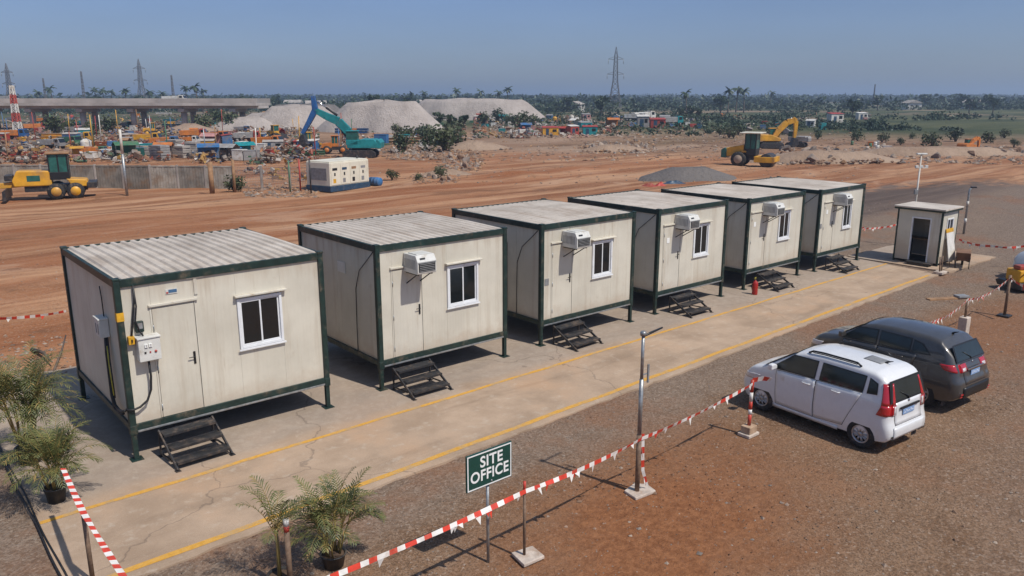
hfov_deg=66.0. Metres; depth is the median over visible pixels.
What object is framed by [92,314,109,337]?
junction box
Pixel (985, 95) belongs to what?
tree
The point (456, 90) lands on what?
palm tree
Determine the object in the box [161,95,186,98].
tipper lorry
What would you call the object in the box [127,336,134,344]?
isolator switch
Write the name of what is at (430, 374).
portable steps
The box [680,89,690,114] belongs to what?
palm tree
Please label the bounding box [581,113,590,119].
shed
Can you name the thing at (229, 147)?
awning shelter
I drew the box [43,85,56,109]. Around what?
palm tree
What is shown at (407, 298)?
door
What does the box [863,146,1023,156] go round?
spoil heap
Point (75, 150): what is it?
awning shelter
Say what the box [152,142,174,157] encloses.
awning shelter
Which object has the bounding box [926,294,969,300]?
plank
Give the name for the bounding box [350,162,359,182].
door
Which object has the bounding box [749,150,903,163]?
spoil heap
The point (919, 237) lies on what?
guard desk
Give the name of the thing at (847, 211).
window
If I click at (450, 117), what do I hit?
tree
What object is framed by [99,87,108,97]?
palm tree
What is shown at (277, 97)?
tree
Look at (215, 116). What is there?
bush
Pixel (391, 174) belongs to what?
bush
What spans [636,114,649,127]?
shed
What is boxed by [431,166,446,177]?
bush
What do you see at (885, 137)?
bush
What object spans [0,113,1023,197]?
rubble
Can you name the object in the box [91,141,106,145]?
girder stack
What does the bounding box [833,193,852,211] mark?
air conditioner
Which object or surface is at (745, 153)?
road roller
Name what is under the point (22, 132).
tipper lorry
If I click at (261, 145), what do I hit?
site crate
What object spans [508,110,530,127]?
bush
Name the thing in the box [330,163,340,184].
door
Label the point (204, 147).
awning shelter
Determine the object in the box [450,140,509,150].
spoil heap
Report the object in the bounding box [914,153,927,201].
floodlight pole
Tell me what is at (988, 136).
bush
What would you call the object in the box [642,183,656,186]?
tarpaulin
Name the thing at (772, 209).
air conditioner
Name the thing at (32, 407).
potted palm
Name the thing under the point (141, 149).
site crate
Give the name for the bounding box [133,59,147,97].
pylon
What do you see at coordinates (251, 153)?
site crate
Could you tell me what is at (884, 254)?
booth pavement
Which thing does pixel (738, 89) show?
palm tree
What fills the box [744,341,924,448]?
parked car
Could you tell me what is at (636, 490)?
lamp pole
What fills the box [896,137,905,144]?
bush
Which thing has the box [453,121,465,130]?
bush
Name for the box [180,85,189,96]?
palm tree
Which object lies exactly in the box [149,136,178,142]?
tipper lorry
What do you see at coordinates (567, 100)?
tree
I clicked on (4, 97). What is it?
tipper lorry
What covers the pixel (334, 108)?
gravel pile
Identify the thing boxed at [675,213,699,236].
air conditioner
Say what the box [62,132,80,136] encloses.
shed
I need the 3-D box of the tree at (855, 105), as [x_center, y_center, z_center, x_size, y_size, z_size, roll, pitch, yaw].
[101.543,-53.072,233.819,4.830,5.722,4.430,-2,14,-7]
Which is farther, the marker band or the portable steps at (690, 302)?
the portable steps at (690, 302)
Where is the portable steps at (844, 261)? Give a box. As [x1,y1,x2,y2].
[825,253,858,273]
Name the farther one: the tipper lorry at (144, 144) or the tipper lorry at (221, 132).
the tipper lorry at (221, 132)
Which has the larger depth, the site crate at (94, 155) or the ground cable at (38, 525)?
the site crate at (94, 155)
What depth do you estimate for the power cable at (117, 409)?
13.96 m
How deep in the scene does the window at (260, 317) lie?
14.85 m
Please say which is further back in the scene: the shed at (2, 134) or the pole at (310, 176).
the shed at (2, 134)
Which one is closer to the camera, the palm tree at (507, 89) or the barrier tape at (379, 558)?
the barrier tape at (379, 558)
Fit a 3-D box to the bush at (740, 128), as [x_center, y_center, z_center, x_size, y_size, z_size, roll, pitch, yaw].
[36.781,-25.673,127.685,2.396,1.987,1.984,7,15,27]
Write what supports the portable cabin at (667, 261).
on the pavement at (138, 528)
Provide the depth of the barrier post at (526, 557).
10.86 m
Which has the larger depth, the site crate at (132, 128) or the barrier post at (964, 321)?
the site crate at (132, 128)
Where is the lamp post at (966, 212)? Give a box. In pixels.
[962,186,976,233]
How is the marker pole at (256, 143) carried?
on the ground
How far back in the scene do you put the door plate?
13.69 m
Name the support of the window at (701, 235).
in the portable cabin at (667, 261)
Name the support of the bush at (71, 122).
on the ground
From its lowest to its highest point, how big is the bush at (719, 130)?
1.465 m
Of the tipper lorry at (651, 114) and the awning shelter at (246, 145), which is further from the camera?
the tipper lorry at (651, 114)
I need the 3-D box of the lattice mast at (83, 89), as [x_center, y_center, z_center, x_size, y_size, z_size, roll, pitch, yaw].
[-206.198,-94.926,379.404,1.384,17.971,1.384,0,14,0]
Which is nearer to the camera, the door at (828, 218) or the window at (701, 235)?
the window at (701, 235)
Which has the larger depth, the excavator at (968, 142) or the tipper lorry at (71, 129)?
the tipper lorry at (71, 129)
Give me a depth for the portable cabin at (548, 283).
20.70 m
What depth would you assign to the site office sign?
10.51 m
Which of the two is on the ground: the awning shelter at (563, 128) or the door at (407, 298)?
the awning shelter at (563, 128)
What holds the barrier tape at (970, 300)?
attached to the barrier post at (1004, 314)
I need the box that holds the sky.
[0,0,1023,95]
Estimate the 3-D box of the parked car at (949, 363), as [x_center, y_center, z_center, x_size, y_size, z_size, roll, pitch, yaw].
[8.359,1.397,17.281,1.781,1.565,3.556,-10,17,-34]
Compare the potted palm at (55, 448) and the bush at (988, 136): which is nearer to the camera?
the potted palm at (55, 448)
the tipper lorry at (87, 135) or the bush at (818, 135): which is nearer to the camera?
the tipper lorry at (87, 135)
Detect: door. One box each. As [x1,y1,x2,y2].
[151,302,203,416]
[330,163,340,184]
[340,162,349,183]
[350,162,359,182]
[359,161,367,181]
[392,269,422,356]
[552,244,571,317]
[662,226,679,289]
[748,213,766,268]
[821,203,834,251]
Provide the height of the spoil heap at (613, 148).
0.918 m
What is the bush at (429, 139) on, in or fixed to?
on the ground
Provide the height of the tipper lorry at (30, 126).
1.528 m
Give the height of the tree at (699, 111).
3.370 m
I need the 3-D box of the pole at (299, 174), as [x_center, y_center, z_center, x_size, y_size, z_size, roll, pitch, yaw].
[-14.184,-7.477,52.728,0.099,2.300,0.099,-11,18,-39]
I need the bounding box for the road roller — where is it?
[721,131,779,166]
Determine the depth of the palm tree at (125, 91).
343.83 m
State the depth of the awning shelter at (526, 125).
145.16 m
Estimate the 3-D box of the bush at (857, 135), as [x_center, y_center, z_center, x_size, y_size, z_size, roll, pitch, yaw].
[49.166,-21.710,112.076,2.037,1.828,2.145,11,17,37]
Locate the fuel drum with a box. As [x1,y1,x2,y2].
[369,177,382,185]
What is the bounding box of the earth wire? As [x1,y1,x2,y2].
[106,346,113,395]
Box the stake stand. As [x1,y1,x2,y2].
[933,256,946,274]
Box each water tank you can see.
[80,138,91,145]
[1013,251,1023,266]
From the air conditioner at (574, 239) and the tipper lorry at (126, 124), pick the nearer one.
the air conditioner at (574, 239)
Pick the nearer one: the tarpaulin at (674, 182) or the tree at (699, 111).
the tarpaulin at (674, 182)
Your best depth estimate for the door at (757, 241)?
26.02 m
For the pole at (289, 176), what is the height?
2.200 m
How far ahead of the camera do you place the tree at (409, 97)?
344.26 m
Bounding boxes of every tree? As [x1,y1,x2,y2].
[33,89,43,97]
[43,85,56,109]
[90,87,99,96]
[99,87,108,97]
[119,87,129,97]
[143,88,154,97]
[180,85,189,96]
[188,83,198,97]
[198,88,207,96]
[269,98,277,105]
[271,95,280,101]
[366,94,379,100]
[403,95,416,100]
[432,112,443,122]
[443,114,457,125]
[452,87,460,97]
[458,115,468,127]
[503,86,512,98]
[563,97,572,111]
[594,95,611,112]
[677,108,684,115]
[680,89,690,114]
[686,105,694,113]
[693,108,702,117]
[713,96,729,112]
[724,86,734,112]
[732,86,742,111]
[739,87,750,112]
[847,99,862,117]
[872,95,883,110]
[919,94,931,107]
[956,95,969,100]
[965,98,976,112]
[983,94,993,108]
[987,97,999,112]
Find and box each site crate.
[84,151,98,158]
[98,149,111,157]
[129,125,137,130]
[136,147,146,155]
[231,149,246,160]
[243,150,259,160]
[254,143,267,149]
[373,134,388,142]
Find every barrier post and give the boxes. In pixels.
[81,516,94,575]
[283,518,292,575]
[512,481,543,566]
[737,379,758,438]
[957,300,970,333]
[996,275,1011,317]
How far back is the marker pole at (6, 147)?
76.78 m
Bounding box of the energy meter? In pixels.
[134,320,143,332]
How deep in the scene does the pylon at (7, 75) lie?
357.99 m
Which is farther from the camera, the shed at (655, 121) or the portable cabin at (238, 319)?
the shed at (655, 121)
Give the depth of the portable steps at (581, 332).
20.19 m
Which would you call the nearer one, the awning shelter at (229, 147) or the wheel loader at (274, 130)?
the awning shelter at (229, 147)
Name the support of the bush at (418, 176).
on the ground
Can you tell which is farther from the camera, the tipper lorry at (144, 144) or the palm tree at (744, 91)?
the palm tree at (744, 91)
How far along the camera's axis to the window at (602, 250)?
21.06 m
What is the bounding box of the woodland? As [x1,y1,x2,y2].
[0,92,1023,135]
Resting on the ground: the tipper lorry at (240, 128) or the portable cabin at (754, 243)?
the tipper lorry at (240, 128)
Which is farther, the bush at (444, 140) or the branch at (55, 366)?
the bush at (444, 140)
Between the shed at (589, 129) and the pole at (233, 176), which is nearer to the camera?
the pole at (233, 176)
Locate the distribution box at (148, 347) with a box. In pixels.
[134,332,161,362]
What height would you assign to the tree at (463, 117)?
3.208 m
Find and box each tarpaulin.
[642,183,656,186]
[663,180,685,183]
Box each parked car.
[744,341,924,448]
[809,316,989,406]
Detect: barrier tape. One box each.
[0,310,65,321]
[60,468,126,575]
[327,382,753,575]
[641,433,647,485]
[753,376,771,381]
[862,224,895,230]
[931,278,1023,323]
[959,239,1023,250]
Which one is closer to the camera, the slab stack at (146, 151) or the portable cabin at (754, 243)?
the portable cabin at (754, 243)
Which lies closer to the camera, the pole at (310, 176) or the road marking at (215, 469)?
the road marking at (215, 469)
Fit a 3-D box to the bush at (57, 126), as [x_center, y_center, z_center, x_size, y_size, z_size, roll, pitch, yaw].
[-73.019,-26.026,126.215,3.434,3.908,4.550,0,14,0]
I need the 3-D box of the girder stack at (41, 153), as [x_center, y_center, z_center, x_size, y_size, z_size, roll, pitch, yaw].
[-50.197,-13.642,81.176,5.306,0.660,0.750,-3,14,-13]
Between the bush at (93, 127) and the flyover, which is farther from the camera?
the flyover
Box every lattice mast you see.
[9,85,22,137]
[42,78,46,97]
[80,71,85,97]
[170,75,174,95]
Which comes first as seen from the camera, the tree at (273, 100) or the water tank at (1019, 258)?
the water tank at (1019, 258)
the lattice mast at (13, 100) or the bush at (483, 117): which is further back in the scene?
the bush at (483, 117)
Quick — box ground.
[0,101,1023,575]
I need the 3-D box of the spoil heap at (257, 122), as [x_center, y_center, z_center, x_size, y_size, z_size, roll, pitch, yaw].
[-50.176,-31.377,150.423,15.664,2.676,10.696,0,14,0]
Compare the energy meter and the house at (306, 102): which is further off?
the house at (306, 102)
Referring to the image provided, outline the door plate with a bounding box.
[165,288,177,293]
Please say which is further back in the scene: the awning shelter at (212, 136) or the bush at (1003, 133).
the bush at (1003, 133)
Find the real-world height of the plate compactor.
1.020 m
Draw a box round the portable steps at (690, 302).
[668,291,712,318]
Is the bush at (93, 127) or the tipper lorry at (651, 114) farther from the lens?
the tipper lorry at (651, 114)
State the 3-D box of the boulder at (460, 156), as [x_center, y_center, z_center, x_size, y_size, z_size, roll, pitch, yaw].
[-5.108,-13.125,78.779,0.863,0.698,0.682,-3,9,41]
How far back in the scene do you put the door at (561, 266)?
20.23 m
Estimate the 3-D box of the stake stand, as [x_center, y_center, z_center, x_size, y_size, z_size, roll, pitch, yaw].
[15.367,-0.819,28.247,0.440,0.622,0.320,-11,18,-39]
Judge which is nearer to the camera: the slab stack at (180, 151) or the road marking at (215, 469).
the road marking at (215, 469)
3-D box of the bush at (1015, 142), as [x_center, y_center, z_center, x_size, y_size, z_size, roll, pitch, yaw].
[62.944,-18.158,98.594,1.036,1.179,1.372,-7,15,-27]
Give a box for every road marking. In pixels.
[39,263,886,523]
[107,275,929,575]
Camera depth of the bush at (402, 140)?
89.70 m
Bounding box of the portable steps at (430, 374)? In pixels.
[391,359,453,400]
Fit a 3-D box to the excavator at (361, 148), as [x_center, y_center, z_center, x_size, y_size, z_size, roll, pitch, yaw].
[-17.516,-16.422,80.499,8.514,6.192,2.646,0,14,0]
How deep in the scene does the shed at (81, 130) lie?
116.36 m
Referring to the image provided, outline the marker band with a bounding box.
[114,312,124,321]
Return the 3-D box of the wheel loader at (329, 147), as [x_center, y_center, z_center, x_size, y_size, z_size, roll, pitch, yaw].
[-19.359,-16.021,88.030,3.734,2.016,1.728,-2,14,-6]
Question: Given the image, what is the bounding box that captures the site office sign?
[465,441,511,562]
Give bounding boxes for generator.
[306,156,369,191]
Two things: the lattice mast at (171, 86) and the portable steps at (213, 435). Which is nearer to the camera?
the portable steps at (213, 435)
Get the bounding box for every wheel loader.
[142,123,164,133]
[266,125,288,138]
[296,132,323,146]
[321,135,351,153]
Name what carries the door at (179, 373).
in the portable cabin at (238, 319)
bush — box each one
[41,113,68,132]
[64,116,83,127]
[80,122,102,134]
[97,115,117,132]
[193,113,219,129]
[206,109,219,119]
[212,110,231,122]
[216,110,237,124]
[222,174,245,191]
[223,182,236,191]
[386,168,399,180]
[389,130,417,151]
[390,123,402,134]
[401,125,418,136]
[414,123,427,135]
[414,172,422,179]
[417,131,436,150]
[421,124,445,139]
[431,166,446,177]
[432,128,456,150]
[442,121,460,131]
[446,126,466,143]
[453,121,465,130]
[477,111,489,123]
[489,107,504,121]
[501,113,512,123]
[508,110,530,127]
[528,113,540,124]
[715,127,724,135]
[722,127,736,137]
[732,123,746,134]
[814,131,821,138]
[849,129,864,140]
[877,132,889,141]
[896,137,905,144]
[918,131,942,146]
[945,128,963,141]
[981,131,995,142]
[999,128,1011,137]
[1009,138,1021,146]
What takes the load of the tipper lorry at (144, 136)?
on the ground
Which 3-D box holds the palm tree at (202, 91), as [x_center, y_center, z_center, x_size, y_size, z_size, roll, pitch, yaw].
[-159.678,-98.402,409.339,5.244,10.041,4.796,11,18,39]
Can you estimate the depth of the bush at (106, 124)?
133.44 m
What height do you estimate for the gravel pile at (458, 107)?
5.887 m
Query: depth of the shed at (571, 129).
129.38 m
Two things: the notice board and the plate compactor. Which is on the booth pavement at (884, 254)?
the notice board
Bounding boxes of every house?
[283,100,303,103]
[305,100,326,103]
[571,101,584,111]
[901,100,921,109]
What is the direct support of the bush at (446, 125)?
on the ground
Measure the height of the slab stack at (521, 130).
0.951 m
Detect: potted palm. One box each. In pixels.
[0,340,87,465]
[0,414,113,504]
[236,475,320,575]
[278,466,386,570]
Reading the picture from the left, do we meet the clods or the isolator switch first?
the clods
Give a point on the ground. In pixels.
(834, 483)
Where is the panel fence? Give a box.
[0,164,306,189]
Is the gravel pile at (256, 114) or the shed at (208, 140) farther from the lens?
the gravel pile at (256, 114)
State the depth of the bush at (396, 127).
125.67 m
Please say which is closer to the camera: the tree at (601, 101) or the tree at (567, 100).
the tree at (601, 101)
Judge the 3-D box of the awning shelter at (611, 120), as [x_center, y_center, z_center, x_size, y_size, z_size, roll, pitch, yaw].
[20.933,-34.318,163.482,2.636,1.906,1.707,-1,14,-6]
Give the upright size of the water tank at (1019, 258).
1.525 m
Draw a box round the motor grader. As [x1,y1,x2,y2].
[0,151,97,201]
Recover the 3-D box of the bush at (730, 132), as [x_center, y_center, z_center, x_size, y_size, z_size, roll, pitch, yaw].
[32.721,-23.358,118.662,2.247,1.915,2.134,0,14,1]
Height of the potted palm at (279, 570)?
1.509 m
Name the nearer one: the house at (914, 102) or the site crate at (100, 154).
the site crate at (100, 154)
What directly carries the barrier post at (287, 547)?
on the ground
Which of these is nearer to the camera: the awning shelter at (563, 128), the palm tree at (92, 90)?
the awning shelter at (563, 128)
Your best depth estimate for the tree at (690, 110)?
225.49 m
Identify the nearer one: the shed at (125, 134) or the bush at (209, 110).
the shed at (125, 134)
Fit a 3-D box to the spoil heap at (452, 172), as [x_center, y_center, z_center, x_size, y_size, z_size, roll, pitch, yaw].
[-5.392,-9.373,64.129,4.862,0.685,1.970,0,14,0]
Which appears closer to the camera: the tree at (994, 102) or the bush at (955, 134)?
the bush at (955, 134)
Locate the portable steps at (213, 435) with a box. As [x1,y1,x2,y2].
[157,415,235,472]
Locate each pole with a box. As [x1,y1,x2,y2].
[4,132,8,161]
[89,115,93,146]
[118,129,128,195]
[207,162,214,193]
[231,160,235,191]
[255,128,257,158]
[287,160,290,191]
[298,159,300,190]
[308,159,311,193]
[313,127,318,157]
[624,327,662,499]
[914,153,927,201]
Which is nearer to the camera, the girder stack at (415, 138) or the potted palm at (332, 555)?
the potted palm at (332, 555)
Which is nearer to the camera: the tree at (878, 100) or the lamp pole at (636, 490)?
the lamp pole at (636, 490)
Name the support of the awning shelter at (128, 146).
on the ground
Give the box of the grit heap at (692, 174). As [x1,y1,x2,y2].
[638,166,736,181]
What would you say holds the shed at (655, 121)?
on the ground
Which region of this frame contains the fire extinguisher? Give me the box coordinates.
[751,276,759,294]
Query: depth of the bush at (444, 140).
89.45 m
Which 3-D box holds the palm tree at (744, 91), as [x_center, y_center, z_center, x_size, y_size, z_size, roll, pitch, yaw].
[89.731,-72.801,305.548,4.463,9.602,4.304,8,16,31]
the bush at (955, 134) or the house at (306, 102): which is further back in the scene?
the house at (306, 102)
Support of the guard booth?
on the booth pavement at (884, 254)
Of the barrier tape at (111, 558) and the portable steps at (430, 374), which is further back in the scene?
the portable steps at (430, 374)
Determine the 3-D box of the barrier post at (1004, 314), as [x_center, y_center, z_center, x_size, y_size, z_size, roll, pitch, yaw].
[14.320,0.229,22.806,0.320,1.220,0.320,-11,18,-39]
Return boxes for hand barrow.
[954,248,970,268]
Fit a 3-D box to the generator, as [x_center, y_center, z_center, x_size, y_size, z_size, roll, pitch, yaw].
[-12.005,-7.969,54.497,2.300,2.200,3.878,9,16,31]
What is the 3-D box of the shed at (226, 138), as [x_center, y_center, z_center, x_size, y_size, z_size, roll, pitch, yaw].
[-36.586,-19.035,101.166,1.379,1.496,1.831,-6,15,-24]
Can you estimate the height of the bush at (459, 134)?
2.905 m
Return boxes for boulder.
[457,153,463,159]
[462,156,469,162]
[462,161,468,168]
[780,145,790,150]
[807,153,818,162]
[931,152,940,157]
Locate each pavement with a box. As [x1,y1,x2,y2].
[0,254,939,575]
[847,245,995,272]
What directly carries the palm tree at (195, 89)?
on the ground
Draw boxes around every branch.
[30,348,52,362]
[53,335,65,370]
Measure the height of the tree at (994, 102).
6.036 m
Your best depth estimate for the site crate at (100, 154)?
82.32 m
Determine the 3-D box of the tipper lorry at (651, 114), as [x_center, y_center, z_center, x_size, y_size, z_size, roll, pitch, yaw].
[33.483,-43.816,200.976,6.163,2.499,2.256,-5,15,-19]
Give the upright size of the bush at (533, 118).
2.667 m
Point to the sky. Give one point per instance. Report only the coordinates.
(260, 47)
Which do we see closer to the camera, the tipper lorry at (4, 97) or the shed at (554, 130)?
the shed at (554, 130)
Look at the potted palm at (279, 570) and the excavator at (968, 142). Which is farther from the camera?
the excavator at (968, 142)
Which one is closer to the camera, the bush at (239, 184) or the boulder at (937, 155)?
the bush at (239, 184)
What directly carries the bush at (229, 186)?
on the ground
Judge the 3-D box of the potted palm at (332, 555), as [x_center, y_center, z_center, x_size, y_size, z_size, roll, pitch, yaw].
[-2.456,3.115,10.658,1.402,1.361,1.410,-11,18,-39]
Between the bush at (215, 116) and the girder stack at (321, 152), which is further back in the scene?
the bush at (215, 116)
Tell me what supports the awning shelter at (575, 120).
on the ground
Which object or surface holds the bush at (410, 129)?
on the ground
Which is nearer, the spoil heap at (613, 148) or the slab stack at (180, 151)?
the slab stack at (180, 151)
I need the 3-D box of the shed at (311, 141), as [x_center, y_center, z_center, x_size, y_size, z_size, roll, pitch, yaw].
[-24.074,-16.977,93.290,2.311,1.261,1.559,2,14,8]
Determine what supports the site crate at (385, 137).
on the ground
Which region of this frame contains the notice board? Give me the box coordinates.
[946,228,954,265]
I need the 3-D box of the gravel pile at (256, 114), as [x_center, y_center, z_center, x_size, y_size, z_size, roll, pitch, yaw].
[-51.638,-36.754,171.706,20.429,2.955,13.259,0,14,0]
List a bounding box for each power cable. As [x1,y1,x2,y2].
[99,286,125,414]
[125,285,151,410]
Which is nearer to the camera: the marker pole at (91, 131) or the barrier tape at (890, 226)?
the barrier tape at (890, 226)
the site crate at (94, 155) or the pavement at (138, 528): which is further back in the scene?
the site crate at (94, 155)
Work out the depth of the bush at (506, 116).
169.66 m
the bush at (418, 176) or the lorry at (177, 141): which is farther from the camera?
the lorry at (177, 141)
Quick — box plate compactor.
[996,264,1023,290]
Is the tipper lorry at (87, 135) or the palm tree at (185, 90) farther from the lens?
the palm tree at (185, 90)
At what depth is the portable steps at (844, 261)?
28.81 m
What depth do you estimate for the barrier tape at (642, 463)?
12.62 m
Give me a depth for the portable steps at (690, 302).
23.17 m
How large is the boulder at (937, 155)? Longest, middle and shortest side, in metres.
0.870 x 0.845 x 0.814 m
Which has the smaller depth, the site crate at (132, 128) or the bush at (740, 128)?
the bush at (740, 128)
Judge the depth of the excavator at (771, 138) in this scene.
95.63 m
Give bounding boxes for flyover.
[0,98,269,127]
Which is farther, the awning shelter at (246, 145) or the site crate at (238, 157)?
the awning shelter at (246, 145)
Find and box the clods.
[0,334,67,377]
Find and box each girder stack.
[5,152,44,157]
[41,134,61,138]
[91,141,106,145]
[284,150,324,155]
[389,137,424,144]
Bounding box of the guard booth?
[892,201,963,265]
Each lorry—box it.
[0,95,18,98]
[0,129,28,138]
[23,122,45,130]
[36,138,65,148]
[58,136,81,145]
[60,126,81,132]
[78,132,93,140]
[79,146,107,156]
[121,121,131,127]
[132,132,161,141]
[136,141,162,145]
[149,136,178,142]
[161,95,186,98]
[178,136,198,140]
[179,128,206,136]
[199,131,227,137]
[232,131,259,140]
[234,126,249,131]
[250,135,282,142]
[335,128,368,133]
[624,113,644,120]
[631,111,655,120]
[660,116,683,125]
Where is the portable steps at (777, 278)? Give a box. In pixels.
[756,269,794,291]
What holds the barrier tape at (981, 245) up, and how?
attached to the guard booth
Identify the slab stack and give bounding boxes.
[144,147,150,157]
[148,145,170,160]
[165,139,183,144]
[170,145,190,157]
[184,141,199,153]
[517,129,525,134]
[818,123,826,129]
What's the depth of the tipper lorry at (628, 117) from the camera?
198.60 m
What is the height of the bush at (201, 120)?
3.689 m
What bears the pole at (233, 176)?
on the ground
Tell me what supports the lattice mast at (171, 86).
on the ground
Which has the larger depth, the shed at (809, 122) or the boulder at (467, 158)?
the shed at (809, 122)
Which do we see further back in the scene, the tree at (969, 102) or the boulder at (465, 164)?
the tree at (969, 102)
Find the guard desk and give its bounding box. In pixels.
[910,235,927,253]
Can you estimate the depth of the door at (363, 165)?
54.98 m
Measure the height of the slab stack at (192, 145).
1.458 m
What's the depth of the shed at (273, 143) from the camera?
92.73 m
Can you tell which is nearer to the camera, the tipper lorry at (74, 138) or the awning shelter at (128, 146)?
the awning shelter at (128, 146)
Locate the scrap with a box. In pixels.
[0,110,871,180]
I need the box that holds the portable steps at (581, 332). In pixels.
[552,319,603,351]
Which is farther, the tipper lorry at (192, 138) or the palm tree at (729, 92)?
the palm tree at (729, 92)
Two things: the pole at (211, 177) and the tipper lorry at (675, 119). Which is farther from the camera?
the tipper lorry at (675, 119)
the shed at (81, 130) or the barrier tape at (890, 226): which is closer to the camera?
the barrier tape at (890, 226)
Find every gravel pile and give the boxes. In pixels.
[247,112,263,116]
[260,104,332,128]
[275,103,339,111]
[317,99,442,132]
[418,98,545,119]
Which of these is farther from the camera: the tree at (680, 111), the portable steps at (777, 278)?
the tree at (680, 111)
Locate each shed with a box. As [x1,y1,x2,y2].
[0,132,9,140]
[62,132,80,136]
[75,128,89,132]
[116,133,134,140]
[197,139,214,142]
[221,133,232,143]
[262,139,282,146]
[297,139,319,149]
[541,126,558,134]
[566,125,578,134]
[577,121,592,129]
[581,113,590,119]
[582,125,597,134]
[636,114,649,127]
[649,118,665,127]
[805,119,815,126]
[826,112,843,122]
[855,112,867,119]
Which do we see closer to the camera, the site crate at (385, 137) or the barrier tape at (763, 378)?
the barrier tape at (763, 378)
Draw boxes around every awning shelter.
[69,146,84,154]
[111,141,140,156]
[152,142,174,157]
[197,143,220,161]
[199,133,221,143]
[219,144,239,155]
[233,141,255,149]
[520,123,531,128]
[558,126,565,132]
[568,118,579,124]
[606,118,619,124]
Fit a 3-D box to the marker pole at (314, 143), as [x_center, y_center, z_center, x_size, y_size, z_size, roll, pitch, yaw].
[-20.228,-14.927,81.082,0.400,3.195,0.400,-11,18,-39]
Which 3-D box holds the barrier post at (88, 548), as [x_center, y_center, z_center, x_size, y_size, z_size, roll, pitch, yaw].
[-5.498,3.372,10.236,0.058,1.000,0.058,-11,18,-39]
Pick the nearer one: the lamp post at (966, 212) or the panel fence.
the lamp post at (966, 212)
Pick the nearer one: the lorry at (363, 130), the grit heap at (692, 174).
the grit heap at (692, 174)
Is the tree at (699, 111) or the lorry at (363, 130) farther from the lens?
the tree at (699, 111)
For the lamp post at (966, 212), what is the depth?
36.40 m
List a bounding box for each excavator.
[298,96,383,157]
[760,117,798,148]
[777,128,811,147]
[957,136,980,146]
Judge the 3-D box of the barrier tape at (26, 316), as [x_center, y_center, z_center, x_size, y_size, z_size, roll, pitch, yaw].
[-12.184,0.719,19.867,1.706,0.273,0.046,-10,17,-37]
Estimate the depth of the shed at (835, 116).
189.06 m
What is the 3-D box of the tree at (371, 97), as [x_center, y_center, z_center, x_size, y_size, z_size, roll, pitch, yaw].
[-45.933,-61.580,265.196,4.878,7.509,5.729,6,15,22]
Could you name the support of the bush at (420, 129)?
on the ground
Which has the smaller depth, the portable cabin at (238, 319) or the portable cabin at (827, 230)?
the portable cabin at (238, 319)
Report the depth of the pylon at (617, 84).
397.46 m
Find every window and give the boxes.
[233,288,286,351]
[445,258,482,309]
[591,236,616,278]
[692,220,712,257]
[777,208,793,240]
[841,199,855,228]
[945,218,953,238]
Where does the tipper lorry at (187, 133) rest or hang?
on the ground
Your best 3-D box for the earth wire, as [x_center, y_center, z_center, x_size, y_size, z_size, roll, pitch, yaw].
[-7.108,1.463,13.955,0.029,0.857,0.262,-8,16,-30]
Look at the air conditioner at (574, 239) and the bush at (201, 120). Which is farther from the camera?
the bush at (201, 120)
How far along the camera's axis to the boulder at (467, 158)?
76.27 m
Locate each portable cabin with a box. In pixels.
[59,227,334,462]
[297,211,508,391]
[451,198,636,346]
[567,189,728,314]
[661,182,805,289]
[732,176,866,271]
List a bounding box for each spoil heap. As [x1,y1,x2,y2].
[168,123,219,133]
[211,116,272,130]
[421,168,470,174]
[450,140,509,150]
[573,144,651,151]
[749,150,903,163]
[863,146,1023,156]
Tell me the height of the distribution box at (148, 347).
0.430 m
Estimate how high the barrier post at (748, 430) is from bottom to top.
1.100 m
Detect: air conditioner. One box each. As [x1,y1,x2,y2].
[403,250,435,283]
[562,229,590,256]
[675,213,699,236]
[763,201,784,222]
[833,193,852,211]
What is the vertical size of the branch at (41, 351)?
0.196 m
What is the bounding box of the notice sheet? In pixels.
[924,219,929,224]
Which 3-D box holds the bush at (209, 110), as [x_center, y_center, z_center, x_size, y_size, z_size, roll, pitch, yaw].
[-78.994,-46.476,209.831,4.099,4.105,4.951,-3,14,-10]
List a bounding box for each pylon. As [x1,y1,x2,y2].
[1,63,15,109]
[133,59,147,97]
[608,47,623,107]
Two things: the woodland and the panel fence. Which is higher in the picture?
the woodland
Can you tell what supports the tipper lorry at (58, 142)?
on the ground
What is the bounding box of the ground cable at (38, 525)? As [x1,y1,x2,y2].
[0,445,67,575]
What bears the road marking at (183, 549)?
on the pavement at (138, 528)
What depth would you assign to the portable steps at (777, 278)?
26.18 m
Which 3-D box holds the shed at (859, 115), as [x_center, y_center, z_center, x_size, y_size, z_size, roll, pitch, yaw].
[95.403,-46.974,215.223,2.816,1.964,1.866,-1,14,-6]
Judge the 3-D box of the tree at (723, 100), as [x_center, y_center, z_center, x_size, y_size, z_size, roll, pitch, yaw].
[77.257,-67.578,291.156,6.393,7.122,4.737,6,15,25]
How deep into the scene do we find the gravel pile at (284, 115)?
149.52 m

